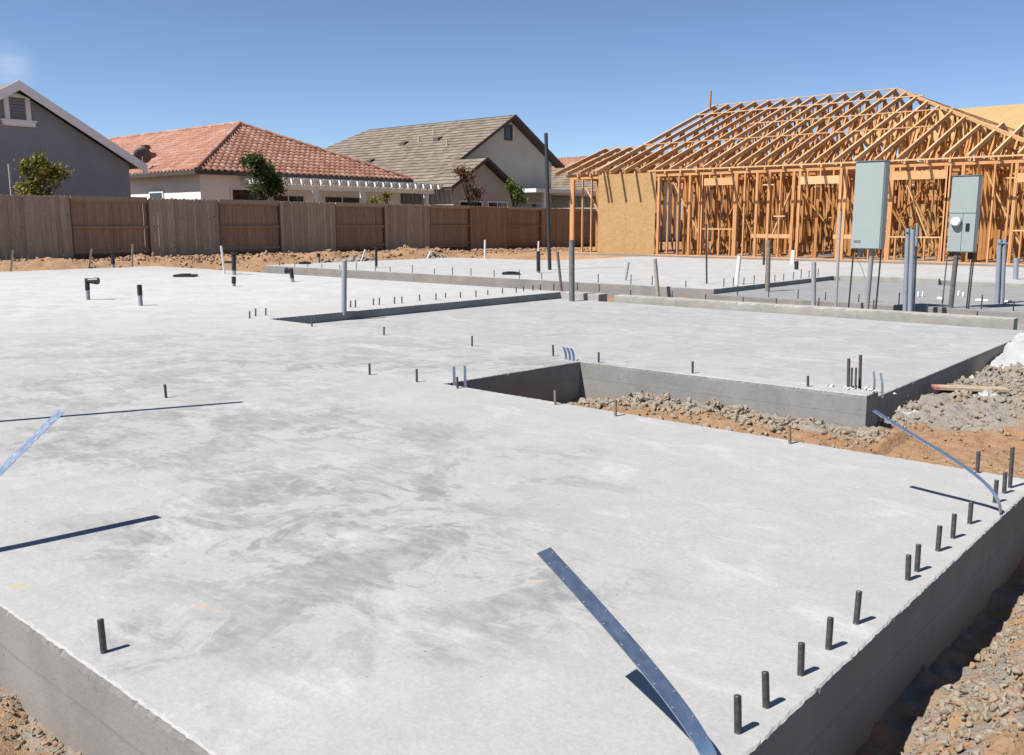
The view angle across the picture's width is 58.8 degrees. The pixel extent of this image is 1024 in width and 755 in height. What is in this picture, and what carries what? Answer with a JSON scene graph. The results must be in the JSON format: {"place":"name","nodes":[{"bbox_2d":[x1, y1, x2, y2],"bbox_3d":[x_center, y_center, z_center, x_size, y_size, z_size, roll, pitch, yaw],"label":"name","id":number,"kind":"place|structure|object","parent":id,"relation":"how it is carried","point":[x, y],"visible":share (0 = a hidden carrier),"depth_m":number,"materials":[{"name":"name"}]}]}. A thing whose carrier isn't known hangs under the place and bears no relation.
{"place":"outdoors","nodes":[
{"label":"outdoors","id":0,"kind":"place"},
{"bbox_2d":[108,121,413,243],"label":"house","id":1,"kind":"structure","parent":0,"point":[199,162],"depth_m":41.22,"materials":[{"name":"tile"}]},
{"bbox_2d":[133,147,151,171],"bbox_3d":[-16.001,-9.429,39.396,0.608,1.095,0.590,5,11,26],"label":"satellite dish","id":2,"kind":"object","parent":1,"relation":"on","point":[143,154],"visible":0.84,"depth_m":39.26,"materials":[{"name":"metal"}]},
{"bbox_2d":[149,190,163,212],"bbox_3d":[-15.406,-7.598,39.429,1.200,1.000,0.090,8,13,40],"label":"window","id":3,"kind":"structure","parent":1,"relation":"in","point":[160,193],"depth_m":39.28,"materials":[{"name":"clear glass"}]},
{"bbox_2d":[230,187,257,210],"bbox_3d":[-11.348,-7.318,38.679,0.090,1.480,1.380,8,13,40],"label":"window","id":4,"kind":"structure","parent":1,"relation":"in","point":[235,193],"depth_m":38.45,"materials":[{"name":"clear glass"}]},
{"bbox_2d":[271,194,305,202],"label":"window","id":5,"kind":"structure","parent":1,"relation":"in","point":[291,197],"depth_m":40.36,"materials":[{"name":"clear glass"}]},
{"bbox_2d":[323,195,359,202],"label":"window","id":6,"kind":"structure","parent":1,"relation":"in","point":[326,198],"depth_m":42.44,"materials":[{"name":"clear glass"}]},
{"bbox_2d":[239,177,443,204],"bbox_3d":[-7.393,-7.329,41.000,3.100,2.940,9.150,8,13,40],"label":"patio cover","id":7,"kind":"object","parent":1,"relation":"attached to","point":[316,185],"visible":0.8,"depth_m":39.75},
{"bbox_2d":[325,114,564,207],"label":"house","id":8,"kind":"structure","parent":0,"point":[497,152],"depth_m":50.67,"materials":[{"name":"beige paint"}]},
{"bbox_2d":[458,200,482,206],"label":"window","id":9,"kind":"structure","parent":8,"relation":"in","point":[460,202],"depth_m":45.73,"materials":[{"name":"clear glass"}]},
{"bbox_2d":[487,201,507,206],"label":"window","id":10,"kind":"structure","parent":8,"relation":"in","point":[489,203],"depth_m":47.46,"materials":[{"name":"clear glass"}]},
{"bbox_2d":[504,125,512,140],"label":"gable window","id":11,"kind":"structure","parent":8,"relation":"in","point":[508,129],"depth_m":50.67,"materials":[{"name":"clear glass"}]},
{"bbox_2d":[515,202,540,206],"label":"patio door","id":12,"kind":"structure","parent":8,"relation":"in","point":[529,204],"depth_m":52.76,"materials":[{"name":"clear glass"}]},
{"bbox_2d":[0,231,1023,754],"bbox_3d":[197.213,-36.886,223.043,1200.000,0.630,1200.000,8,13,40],"label":"ground","id":13,"kind":"structure","parent":0,"point":[898,723],"depth_m":5.62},
{"bbox_2d":[10,250,13,270],"bbox_3d":[-11.899,-2.668,21.602,0.081,0.732,0.210,5,11,25],"label":"wooden stake","id":14,"kind":"object","parent":13,"relation":"on","point":[12,252],"visible":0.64,"depth_m":21.57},
{"bbox_2d":[8,164,16,250],"bbox_3d":[-14.001,-4.538,25.536,0.060,2.847,0.060,8,13,40],"label":"garden stake","id":15,"kind":"object","parent":13,"relation":"on","point":[10,179],"visible":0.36,"depth_m":25.35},
{"bbox_2d":[13,149,73,198],"bbox_3d":[-13.857,-5.111,27.063,1.373,3.267,1.734,8,13,40],"label":"bush","id":16,"kind":"object","parent":13,"relation":"on","point":[33,184],"visible":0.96,"depth_m":26.70,"materials":[{"name":"green plant"}]},
{"bbox_2d":[0,80,147,248],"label":"house","id":17,"kind":"structure","parent":13,"relation":"on","point":[32,121],"depth_m":30.37,"materials":[{"name":"grey paint"}]},
{"bbox_2d":[88,248,92,268],"bbox_3d":[-10.719,-2.914,23.071,0.088,0.721,0.217,8,13,40],"label":"wooden stake","id":18,"kind":"object","parent":13,"relation":"on","point":[90,257],"visible":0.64,"depth_m":23.04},
{"bbox_2d":[131,244,133,266],"bbox_3d":[-10.130,-3.158,24.248,0.073,0.808,0.216,1,10,4],"label":"wooden stake","id":19,"kind":"object","parent":13,"relation":"on","point":[132,256],"visible":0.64,"depth_m":24.22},
{"bbox_2d":[237,151,287,199],"bbox_3d":[-9.131,-6.601,34.300,1.626,3.768,2.082,8,13,40],"label":"tree","id":20,"kind":"object","parent":13,"relation":"on","point":[270,183],"visible":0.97,"depth_m":33.87,"materials":[{"name":"green plant"}]},
{"bbox_2d":[0,194,595,259],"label":"wooden fence","id":21,"kind":"object","parent":13,"relation":"on","point":[202,226],"visible":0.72,"depth_m":30.64,"materials":[{"name":"brown wood"}]},
{"bbox_2d":[316,253,320,262],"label":"drain pipe","id":22,"kind":"object","parent":13,"relation":"on","point":[318,255],"visible":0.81,"depth_m":26.50,"materials":[{"name":"grey plastic"}]},
{"bbox_2d":[320,254,378,262],"bbox_3d":[-4.761,-3.658,28.803,2.076,0.498,2.540,8,13,40],"label":"rubble heap","id":23,"kind":"object","parent":13,"relation":"on","point":[354,258],"visible":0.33,"depth_m":28.48,"materials":[{"name":"stone"}]},
{"bbox_2d":[366,191,392,203],"bbox_3d":[-5.820,-6.925,39.927,0.587,2.510,1.374,8,13,40],"label":"bush","id":24,"kind":"object","parent":13,"relation":"on","point":[385,196],"visible":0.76,"depth_m":39.83,"materials":[{"name":"green plant"}]},
{"bbox_2d":[419,251,443,258],"bbox_3d":[-2.618,-3.917,30.218,1.643,0.602,1.601,8,13,40],"label":"rubble heap","id":25,"kind":"object","parent":13,"relation":"on","point":[433,254],"visible":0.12,"depth_m":30.08,"materials":[{"name":"stone"}]},
{"bbox_2d":[451,163,487,205],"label":"tree","id":26,"kind":"object","parent":13,"relation":"on","point":[463,174],"visible":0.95,"depth_m":43.84,"materials":[{"name":"brown plant"}]},
{"bbox_2d":[0,266,1023,754],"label":"foundation slab","id":27,"kind":"structure","parent":13,"relation":"on","point":[282,528],"depth_m":3.37,"materials":[{"name":"concrete"}]},
{"bbox_2d":[0,410,63,476],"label":"hold down strap","id":28,"kind":"object","parent":27,"relation":"attached to","point":[29,442],"visible":1,"depth_m":3.32,"materials":[{"name":"grey metal"}]},
{"bbox_2d":[84,277,99,299],"bbox_3d":[-6.316,-1.320,13.672,0.209,0.367,0.123,-1,10,-7],"label":"drain pipe","id":29,"kind":"object","parent":27,"relation":"on","point":[95,280],"visible":0.91,"depth_m":13.63,"materials":[{"name":"grey plastic"}]},
{"bbox_2d":[97,618,107,653],"bbox_3d":[-1.111,0.705,2.463,0.018,0.103,0.038,-6,11,-32],"label":"anchor bolt","id":30,"kind":"object","parent":27,"relation":"on","point":[102,635],"visible":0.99,"depth_m":2.46,"materials":[{"name":"metal"}]},
{"bbox_2d":[110,251,115,267],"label":"drain pipe","id":31,"kind":"object","parent":27,"relation":"on","point":[112,259],"visible":0.85,"depth_m":23.32,"materials":[{"name":"grey plastic"}]},
{"bbox_2d":[137,285,142,305],"bbox_3d":[-5.197,-1.134,12.698,0.067,0.328,0.113,-4,10,-21],"label":"drain pipe","id":32,"kind":"object","parent":27,"relation":"on","point":[139,294],"visible":0.79,"depth_m":12.67,"materials":[{"name":"grey plastic"}]},
{"bbox_2d":[163,384,167,397],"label":"anchor bolt","id":33,"kind":"object","parent":27,"relation":"on","point":[165,391],"visible":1,"depth_m":6.03,"materials":[{"name":"metal"}]},
{"bbox_2d":[173,273,197,276],"bbox_3d":[-6.990,-2.190,19.458,0.447,0.065,0.320,0,10,0],"label":"drain box","id":34,"kind":"object","parent":27,"relation":"on","point":[186,275],"visible":1,"depth_m":19.32,"materials":[{"name":"black plastic"}]},
{"bbox_2d":[220,246,225,273],"bbox_3d":[-6.506,-2.551,20.488,0.045,0.835,0.240,-7,12,-37],"label":"pipe","id":35,"kind":"object","parent":27,"relation":"attached to","point":[222,257],"visible":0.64,"depth_m":20.46,"materials":[{"name":"white plastic"}]},
{"bbox_2d":[230,252,236,274],"bbox_3d":[-6.173,-2.510,20.157,0.146,0.531,0.195,3,10,15],"label":"drain pipe","id":36,"kind":"object","parent":27,"relation":"on","point":[233,256],"visible":0.88,"depth_m":20.09,"materials":[{"name":"grey plastic"}]},
{"bbox_2d":[232,276,235,285],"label":"drain pipe","id":37,"kind":"object","parent":27,"relation":"on","point":[233,281],"visible":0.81,"depth_m":16.53,"materials":[{"name":"grey plastic"}]},
{"bbox_2d":[284,268,293,281],"bbox_3d":[-4.332,-1.983,17.709,0.200,0.315,0.123,1,10,7],"label":"drain pipe","id":38,"kind":"object","parent":27,"relation":"on","point":[288,270],"visible":0.92,"depth_m":17.66,"materials":[{"name":"grey plastic"}]},
{"bbox_2d":[341,261,346,315],"bbox_3d":[-2.191,-1.159,11.856,0.069,0.703,0.187,1,10,3],"label":"grey conduit","id":39,"kind":"object","parent":27,"relation":"on","point":[344,290],"visible":1,"depth_m":11.83,"materials":[{"name":"plastic"}]},
{"bbox_2d":[453,367,455,385],"bbox_3d":[-0.423,0.001,6.640,0.029,0.161,0.020,-6,11,-32],"label":"hold down strap","id":40,"kind":"object","parent":27,"relation":"attached to","point":[454,378],"visible":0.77,"depth_m":6.64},
{"bbox_2d":[463,366,466,386],"bbox_3d":[-0.345,-0.005,6.678,0.029,0.162,0.020,-6,11,-32],"label":"hold down strap","id":41,"kind":"object","parent":27,"relation":"attached to","point":[465,379],"visible":0.77,"depth_m":6.67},
{"bbox_2d":[554,390,556,404],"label":"anchor bolt","id":42,"kind":"object","parent":27,"relation":"on","point":[555,396],"visible":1,"depth_m":5.80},
{"bbox_2d":[614,400,616,415],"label":"anchor bolt","id":43,"kind":"object","parent":27,"relation":"on","point":[615,407],"visible":1,"depth_m":5.46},
{"bbox_2d":[537,547,716,754],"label":"hold down strap","id":44,"kind":"object","parent":27,"relation":"attached to","point":[629,646],"visible":1,"depth_m":2.03,"materials":[{"name":"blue metal"}]},
{"bbox_2d":[733,694,741,734],"bbox_3d":[0.516,0.774,2.078,0.018,0.096,0.034,-1,10,-4],"label":"anchor bolt","id":45,"kind":"object","parent":27,"relation":"on","point":[737,715],"visible":1,"depth_m":2.07,"materials":[{"name":"metal"}]},
{"bbox_2d":[761,671,769,708],"bbox_3d":[0.611,0.756,2.187,0.019,0.097,0.034,-1,10,-9],"label":"anchor bolt","id":46,"kind":"object","parent":27,"relation":"on","point":[765,691],"visible":1,"depth_m":2.18,"materials":[{"name":"metal"}]},
{"bbox_2d":[788,425,791,443],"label":"anchor bolt","id":47,"kind":"object","parent":27,"relation":"on","point":[789,434],"visible":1,"depth_m":4.78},
{"bbox_2d":[797,642,804,676],"bbox_3d":[0.745,0.730,2.342,0.019,0.095,0.034,2,10,9],"label":"anchor bolt","id":48,"kind":"object","parent":27,"relation":"on","point":[801,659],"visible":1,"depth_m":2.34,"materials":[{"name":"metal"}]},
{"bbox_2d":[825,616,833,650],"bbox_3d":[0.868,0.704,2.485,0.019,0.098,0.035,4,10,22],"label":"anchor bolt","id":49,"kind":"object","parent":27,"relation":"on","point":[829,633],"visible":1,"depth_m":2.48,"materials":[{"name":"metal"}]},
{"bbox_2d":[847,358,849,386],"bbox_3d":[2.364,-0.014,6.384,0.021,0.241,0.057,1,10,5],"label":"rebar dowel","id":50,"kind":"object","parent":27,"relation":"on","point":[848,372],"visible":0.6,"depth_m":6.38,"materials":[{"name":"metal"}]},
{"bbox_2d":[850,367,852,386],"bbox_3d":[2.386,0.018,6.384,0.014,0.176,0.039,1,10,7],"label":"rebar dowel","id":51,"kind":"object","parent":27,"relation":"on","point":[851,383],"visible":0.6,"depth_m":6.38,"materials":[{"name":"metal"}]},
{"bbox_2d":[854,367,856,388],"bbox_3d":[2.415,0.018,6.384,0.014,0.176,0.039,1,10,7],"label":"rebar dowel","id":52,"kind":"object","parent":27,"relation":"on","point":[855,385],"visible":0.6,"depth_m":6.38,"materials":[{"name":"metal"}]},
{"bbox_2d":[853,590,862,624],"bbox_3d":[1.004,0.673,2.642,0.019,0.107,0.038,6,11,30],"label":"anchor bolt","id":53,"kind":"object","parent":27,"relation":"on","point":[857,607],"visible":0.99,"depth_m":2.63,"materials":[{"name":"metal"}]},
{"bbox_2d":[825,384,907,395],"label":"mortar scraps","id":54,"kind":"object","parent":27,"relation":"on","point":[865,388],"visible":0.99,"depth_m":6.32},
{"bbox_2d":[873,371,875,389],"bbox_3d":[2.515,0.043,6.316,0.019,0.168,0.054,8,13,40],"label":"hold down strap","id":55,"kind":"object","parent":27,"relation":"attached to","point":[874,381],"visible":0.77,"depth_m":6.31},
{"bbox_2d":[879,373,883,397],"bbox_3d":[2.541,0.054,6.248,0.028,0.170,0.046,8,13,40],"label":"hold down strap","id":56,"kind":"object","parent":27,"relation":"attached to","point":[882,388],"visible":1,"depth_m":6.24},
{"bbox_2d":[905,554,911,580],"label":"anchor bolt","id":57,"kind":"object","parent":27,"relation":"on","point":[908,568],"visible":0.99,"depth_m":2.96,"materials":[{"name":"metal"}]},
{"bbox_2d":[914,544,921,571],"bbox_3d":[1.356,0.608,3.037,0.019,0.103,0.036,4,10,21],"label":"anchor bolt","id":58,"kind":"object","parent":27,"relation":"on","point":[917,558],"visible":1,"depth_m":3.03,"materials":[{"name":"metal"}]},
{"bbox_2d":[873,410,1001,514],"bbox_3d":[1.742,0.382,3.746,0.511,0.446,0.036,6,12,33],"label":"hold down strap","id":59,"kind":"object","parent":27,"relation":"attached to","point":[982,480],"visible":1,"depth_m":3.71,"materials":[{"name":"grey metal"}]},
{"bbox_2d":[935,525,942,551],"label":"anchor bolt","id":60,"kind":"object","parent":27,"relation":"on","point":[938,539],"visible":0.99,"depth_m":3.22,"materials":[{"name":"metal"}]},
{"bbox_2d":[950,513,956,538],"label":"anchor bolt","id":61,"kind":"object","parent":27,"relation":"on","point":[953,525],"visible":1,"depth_m":3.35,"materials":[{"name":"metal"}]},
{"bbox_2d":[967,502,973,523],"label":"anchor bolt","id":62,"kind":"object","parent":27,"relation":"on","point":[970,512],"visible":1,"depth_m":3.51,"materials":[{"name":"metal"}]},
{"bbox_2d":[975,451,980,472],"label":"anchor bolt","id":63,"kind":"object","parent":27,"relation":"on","point":[978,455],"visible":0.98,"depth_m":4.22,"materials":[{"name":"metal"}]},
{"bbox_2d":[992,479,998,502],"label":"anchor bolt","id":64,"kind":"object","parent":27,"relation":"on","point":[996,483],"visible":0.75,"depth_m":3.77,"materials":[{"name":"metal"}]},
{"bbox_2d":[1002,472,1007,493],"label":"anchor bolt","id":65,"kind":"object","parent":27,"relation":"on","point":[1004,483],"visible":0.99,"depth_m":3.91,"materials":[{"name":"metal"}]},
{"bbox_2d":[1007,447,1014,487],"bbox_3d":[2.193,0.400,3.992,0.019,0.190,0.052,4,10,22],"label":"anchor bolt","id":66,"kind":"object","parent":27,"relation":"on","point":[1011,465],"visible":0.99,"depth_m":3.99,"materials":[{"name":"metal"}]},
{"bbox_2d":[0,244,1023,754],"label":"dirt clods","id":67,"kind":"object","parent":13,"relation":"on","point":[210,260],"visible":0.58,"depth_m":25.22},
{"bbox_2d":[504,178,527,206],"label":"tree","id":68,"kind":"object","parent":13,"relation":"on","point":[510,187],"visible":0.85,"depth_m":46.25,"materials":[{"name":"green plant"}]},
{"bbox_2d":[518,188,595,207],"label":"patio cover","id":69,"kind":"object","parent":13,"relation":"on","point":[542,191],"visible":0.24,"depth_m":49.17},
{"bbox_2d":[556,252,562,290],"bbox_3d":[0.905,-1.918,17.154,0.033,0.907,0.232,-6,11,-32],"label":"wooden stake","id":70,"kind":"object","parent":13,"relation":"on","point":[559,271],"visible":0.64,"depth_m":17.14,"materials":[{"name":"wood"}]},
{"bbox_2d":[560,291,606,301],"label":"garage curb","id":71,"kind":"structure","parent":13,"relation":"on","point":[589,296],"depth_m":14.88,"materials":[{"name":"concrete"}]},
{"bbox_2d":[551,164,681,240],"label":"house","id":72,"kind":"structure","parent":13,"relation":"on","point":[560,181],"depth_m":58.53,"materials":[{"name":"beige paint"}]},
{"bbox_2d":[264,256,1023,299],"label":"foundation slab","id":73,"kind":"structure","parent":13,"relation":"on","point":[675,274],"depth_m":21.16,"materials":[{"name":"concrete"}]},
{"bbox_2d":[375,248,377,267],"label":"drain pipe","id":74,"kind":"object","parent":73,"relation":"on","point":[376,261],"visible":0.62,"depth_m":23.33,"materials":[{"name":"grey plastic"}]},
{"bbox_2d":[484,240,485,258],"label":"pipe","id":75,"kind":"object","parent":73,"relation":"on","point":[484,249],"visible":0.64,"depth_m":28.96,"materials":[{"name":"white plastic"}]},
{"bbox_2d":[502,271,518,274],"bbox_3d":[-0.020,-2.335,20.305,0.406,0.065,0.320,0,10,0],"label":"drain box","id":76,"kind":"object","parent":73,"relation":"on","point":[510,273],"visible":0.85,"depth_m":20.17,"materials":[{"name":"black plastic"}]},
{"bbox_2d":[536,251,539,272],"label":"drain pipe","id":77,"kind":"object","parent":73,"relation":"on","point":[538,260],"visible":0.82,"depth_m":20.82,"materials":[{"name":"grey plastic"}]},
{"bbox_2d":[544,133,551,269],"bbox_3d":[0.880,-4.290,22.287,0.089,3.365,0.668,-2,10,-9],"label":"steel pole","id":78,"kind":"object","parent":73,"relation":"on","point":[547,200],"visible":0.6,"depth_m":22.25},
{"bbox_2d":[624,262,629,279],"bbox_3d":[2.306,-2.108,18.247,0.147,0.419,0.048,-9,13,-43],"label":"white pipe","id":79,"kind":"object","parent":73,"relation":"on","point":[627,269],"visible":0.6,"depth_m":18.23,"materials":[{"name":"grey plastic"}]},
{"bbox_2d":[705,224,707,283],"bbox_3d":[3.700,-2.227,17.285,0.031,1.368,0.264,0,10,-2],"label":"steel rod","id":80,"kind":"object","parent":73,"relation":"on","point":[706,253],"visible":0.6,"depth_m":17.27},
{"bbox_2d":[735,256,740,283],"bbox_3d":[4.255,-1.907,17.163,0.071,0.785,0.224,6,11,31],"label":"white pipe","id":81,"kind":"object","parent":73,"relation":"on","point":[737,270],"visible":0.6,"depth_m":17.13,"materials":[{"name":"plastic"}]},
{"bbox_2d":[790,250,795,263],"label":"white pipe","id":82,"kind":"object","parent":73,"relation":"on","point":[793,252],"visible":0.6,"depth_m":25.34,"materials":[{"name":"plastic"}]},
{"bbox_2d":[794,261,798,269],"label":"drain pipe","id":83,"kind":"object","parent":73,"relation":"on","point":[796,264],"visible":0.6,"depth_m":22.42,"materials":[{"name":"black plastic"}]},
{"bbox_2d":[1013,258,1018,279],"bbox_3d":[10.277,-2.188,18.537,0.100,0.486,0.181,2,10,14],"label":"grey conduit","id":84,"kind":"object","parent":73,"relation":"on","point":[1015,267],"visible":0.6,"depth_m":18.50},
{"bbox_2d":[653,259,659,296],"bbox_3d":[2.595,-1.717,16.274,0.040,0.810,0.218,-5,11,-27],"label":"wooden stake","id":85,"kind":"object","parent":13,"relation":"on","point":[656,277],"visible":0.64,"depth_m":16.25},
{"bbox_2d":[313,299,1023,424],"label":"garage slab","id":86,"kind":"structure","parent":13,"relation":"on","point":[913,361],"depth_m":9.99,"materials":[{"name":"concrete"}]},
{"bbox_2d":[569,240,574,300],"bbox_3d":[0.969,-1.626,14.707,0.088,1.182,0.286,0,10,-1],"label":"grey post","id":87,"kind":"object","parent":86,"relation":"on","point":[571,270],"visible":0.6,"depth_m":14.67,"materials":[{"name":"metal"}]},
{"bbox_2d":[858,355,861,388],"bbox_3d":[2.473,-0.034,6.455,0.021,0.256,0.060,1,10,7],"label":"rebar dowel","id":88,"kind":"object","parent":86,"relation":"on","point":[860,373],"visible":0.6,"depth_m":6.45,"materials":[{"name":"metal"}]},
{"bbox_2d":[551,147,786,239],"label":"house","id":89,"kind":"structure","parent":13,"relation":"on","point":[566,162],"depth_m":63.93,"materials":[{"name":"beige paint"}]},
{"bbox_2d":[554,88,1023,266],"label":"framed house","id":90,"kind":"structure","parent":13,"relation":"on","point":[628,215],"depth_m":31.34,"materials":[{"name":"wood"}]},
{"bbox_2d":[811,262,815,305],"bbox_3d":[4.629,-1.342,13.949,0.070,0.854,0.213,1,10,4],"label":"white pipe","id":91,"kind":"object","parent":13,"relation":"on","point":[813,285],"visible":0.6,"depth_m":13.92,"materials":[{"name":"grey plastic"}]},
{"bbox_2d":[614,294,1017,329],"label":"garage curb","id":92,"kind":"structure","parent":13,"relation":"on","point":[996,322],"depth_m":12.34,"materials":[{"name":"concrete"}]},
{"bbox_2d":[834,211,841,306],"bbox_3d":[4.948,-1.706,13.798,0.040,1.617,0.326,3,10,17],"label":"grey conduit","id":93,"kind":"object","parent":13,"relation":"on","point":[838,258],"visible":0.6,"depth_m":13.78,"materials":[{"name":"plastic"}]},
{"bbox_2d":[712,280,1023,323],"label":"garage slab","id":94,"kind":"structure","parent":13,"relation":"on","point":[888,295],"depth_m":15.40,"materials":[{"name":"concrete"}]},
{"bbox_2d":[763,238,770,291],"bbox_3d":[4.620,-1.934,16.503,0.142,1.167,0.242,1,10,6],"label":"brown post","id":95,"kind":"object","parent":94,"relation":"on","point":[768,263],"visible":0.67,"depth_m":16.47,"materials":[{"name":"wood"}]},
{"bbox_2d":[941,175,983,308],"bbox_3d":[6.493,-1.900,13.163,0.402,2.014,0.234,8,13,40],"label":"electric box","id":96,"kind":"object","parent":94,"relation":"on","point":[965,202],"visible":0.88,"depth_m":13.05,"materials":[{"name":"grey metal"}]},
{"bbox_2d":[950,176,978,212],"bbox_3d":[6.473,-2.613,13.000,0.350,0.510,0.011,8,13,40],"label":"door","id":97,"kind":"structure","parent":96,"relation":"in","point":[964,195],"depth_m":12.99,"materials":[{"name":"grey metal"}]},
{"bbox_2d":[995,239,1007,303],"bbox_3d":[7.561,-1.532,14.052,0.161,1.197,0.247,1,10,9],"label":"conduit bundle","id":98,"kind":"object","parent":94,"relation":"on","point":[1000,271],"visible":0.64,"depth_m":14.03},
{"bbox_2d":[848,160,890,308],"bbox_3d":[5.129,-1.921,13.141,0.457,2.363,0.194,8,13,40],"label":"electric box","id":99,"kind":"object","parent":13,"relation":"on","point":[870,203],"visible":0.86,"depth_m":12.98,"materials":[{"name":"grey metal"}]},
{"bbox_2d":[851,162,884,248],"bbox_3d":[5.083,-2.453,12.979,0.398,1.208,0.011,8,13,40],"label":"door","id":100,"kind":"structure","parent":99,"relation":"in","point":[869,182],"depth_m":12.97,"materials":[{"name":"grey metal"}]},
{"bbox_2d":[840,275,939,284],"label":"garage curb","id":101,"kind":"structure","parent":13,"relation":"on","point":[930,281],"depth_m":18.91,"materials":[{"name":"concrete"}]},
{"bbox_2d":[897,406,918,413],"bbox_3d":[2.913,0.314,6.666,0.230,0.197,0.114,8,13,40],"label":"plaster splash","id":102,"kind":"object","parent":13,"relation":"on","point":[902,410],"visible":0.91,"depth_m":6.68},
{"bbox_2d":[902,223,918,311],"bbox_3d":[5.717,-1.483,13.032,0.215,1.444,0.566,2,10,12],"label":"conduit bundle","id":103,"kind":"object","parent":13,"relation":"on","point":[910,269],"visible":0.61,"depth_m":12.99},
{"bbox_2d":[848,104,1023,248],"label":"framed house","id":104,"kind":"structure","parent":13,"relation":"on","point":[1011,116],"depth_m":42.26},
{"bbox_2d":[931,384,1009,392],"bbox_3d":[3.711,0.088,7.360,0.556,0.022,0.140,2,10,13],"label":"wood plank","id":105,"kind":"object","parent":13,"relation":"on","point":[961,387],"visible":1,"depth_m":7.34,"materials":[{"name":"brown wood"}]},
{"bbox_2d":[971,388,996,396],"bbox_3d":[3.766,0.134,7.236,0.346,0.102,0.124,8,13,40],"label":"plaster splash","id":106,"kind":"object","parent":13,"relation":"on","point":[986,391],"visible":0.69,"depth_m":7.22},
{"bbox_2d":[956,281,1023,287],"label":"garage curb","id":107,"kind":"structure","parent":13,"relation":"on","point":[990,284],"depth_m":17.71,"materials":[{"name":"concrete"}]},
{"bbox_2d":[987,332,1023,368],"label":"white mound","id":108,"kind":"object","parent":13,"relation":"on","point":[1012,353],"visible":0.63,"depth_m":8.82,"materials":[{"name":"paint"}]},
{"bbox_2d":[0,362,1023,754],"bbox_3d":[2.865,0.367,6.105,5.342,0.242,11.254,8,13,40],"label":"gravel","id":109,"kind":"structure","parent":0,"point":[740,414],"depth_m":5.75,"materials":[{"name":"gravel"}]},
{"bbox_2d":[0,0,1023,212],"label":"sky","id":110,"kind":"structure","parent":0,"point":[593,76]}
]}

